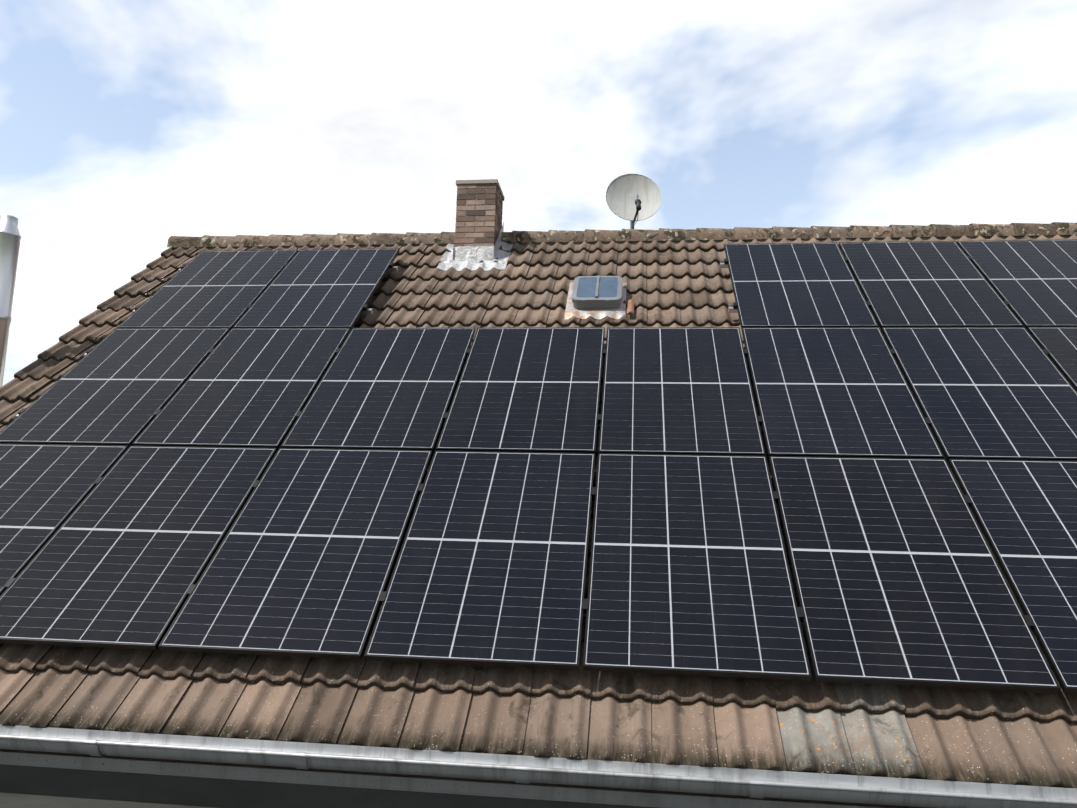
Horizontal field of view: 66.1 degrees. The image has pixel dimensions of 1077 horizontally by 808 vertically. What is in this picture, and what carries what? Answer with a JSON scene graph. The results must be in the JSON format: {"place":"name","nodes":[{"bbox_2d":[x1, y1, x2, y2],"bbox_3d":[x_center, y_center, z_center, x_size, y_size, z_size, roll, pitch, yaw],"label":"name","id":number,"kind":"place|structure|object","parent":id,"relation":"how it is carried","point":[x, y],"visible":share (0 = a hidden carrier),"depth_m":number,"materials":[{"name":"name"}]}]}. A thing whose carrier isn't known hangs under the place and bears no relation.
{"place":"outdoors","nodes":[
{"label":"outdoors","id":0,"kind":"place"},
{"bbox_2d":[0,792,219,807],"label":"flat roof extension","id":1,"kind":"object","parent":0,"point":[13,800],"depth_m":3.98,"materials":[{"name":"grey"}]},
{"bbox_2d":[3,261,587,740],"bbox_3d":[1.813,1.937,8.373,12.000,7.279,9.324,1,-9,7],"label":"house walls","id":2,"kind":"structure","parent":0,"point":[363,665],"depth_m":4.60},
{"bbox_2d":[0,235,1076,787],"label":"roof tiles","id":3,"kind":"object","parent":2,"relation":"on","point":[960,735],"visible":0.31,"depth_m":4.17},
{"bbox_2d":[0,749,928,807],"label":"eaves trim","id":4,"kind":"structure","parent":3,"relation":"attached to","point":[192,783],"depth_m":3.94,"materials":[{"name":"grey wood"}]},
{"bbox_2d":[437,222,512,270],"bbox_3d":[-0.650,-1.710,8.933,0.720,0.774,0.687,1,-9,7],"label":"chimney flashing","id":5,"kind":"object","parent":3,"relation":"attached to","point":[459,258],"visible":0.88,"depth_m":8.69,"materials":[{"name":"silver metal"}]},
{"bbox_2d":[455,179,504,246],"bbox_3d":[-0.648,-1.718,8.947,0.450,1.345,0.490,1,-9,7],"label":"chimney","id":6,"kind":"object","parent":3,"relation":"on","point":[479,207],"visible":0.48,"depth_m":8.77,"materials":[{"name":"brick"}]},
{"bbox_2d":[3,256,1050,633],"bbox_3d":[1.593,-0.113,6.181,11.280,3.138,3.463,1,-9,7],"label":"panel mounting","id":7,"kind":"object","parent":3,"relation":"attached to","point":[593,490],"visible":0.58,"depth_m":5.74,"materials":[{"name":"black metal"}]},
{"bbox_2d":[0,239,1076,692],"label":"solar panels","id":8,"kind":"object","parent":7,"relation":"on","point":[910,567],"visible":1,"depth_m":5.35,"materials":[{"name":"black"}]},
{"bbox_2d":[0,724,1076,807],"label":"gutter","id":9,"kind":"object","parent":3,"relation":"attached to","point":[752,783],"visible":1,"depth_m":3.75,"materials":[{"name":"metal"}]},
{"bbox_2d":[564,275,626,319],"bbox_3d":[0.544,-0.986,7.758,0.550,0.525,0.540,1,-9,7],"label":"skylight","id":10,"kind":"object","parent":3,"relation":"in","point":[598,297],"visible":1,"depth_m":7.57},
{"bbox_2d":[167,222,1076,249],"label":"ridge caps","id":11,"kind":"object","parent":3,"relation":"on","point":[850,233],"visible":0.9,"depth_m":8.89,"materials":[{"name":"tile"}]},
{"bbox_2d":[627,299,633,313],"bbox_3d":[0.838,-0.887,7.548,0.065,0.202,0.251,1,-9,7],"label":"clay tile piece","id":12,"kind":"object","parent":3,"relation":"attached to","point":[630,305],"visible":1,"depth_m":7.54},
{"bbox_2d":[0,0,1076,385],"label":"sky","id":13,"kind":"structure","parent":0,"point":[127,127],"materials":[{"name":"white"}]},
{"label":"roof slope","id":14,"kind":"object","parent":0,"visible":0},
{"bbox_2d":[606,174,660,228],"bbox_3d":[1.043,-1.997,9.514,0.550,1.497,0.587,-4,-10,32],"label":"satellite dish","id":15,"kind":"object","parent":14,"relation":"on","point":[632,198],"visible":0.98,"depth_m":9.71,"materials":[{"name":"paint"}]},
{"label":"ground","id":16,"kind":"structure","parent":0,"visible":0},
{"bbox_2d":[0,215,20,386],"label":"flue pipe","id":17,"kind":"object","parent":16,"relation":"on","point":[10,237],"visible":1,"depth_m":7.26,"materials":[{"name":"silver metal"}]}
]}

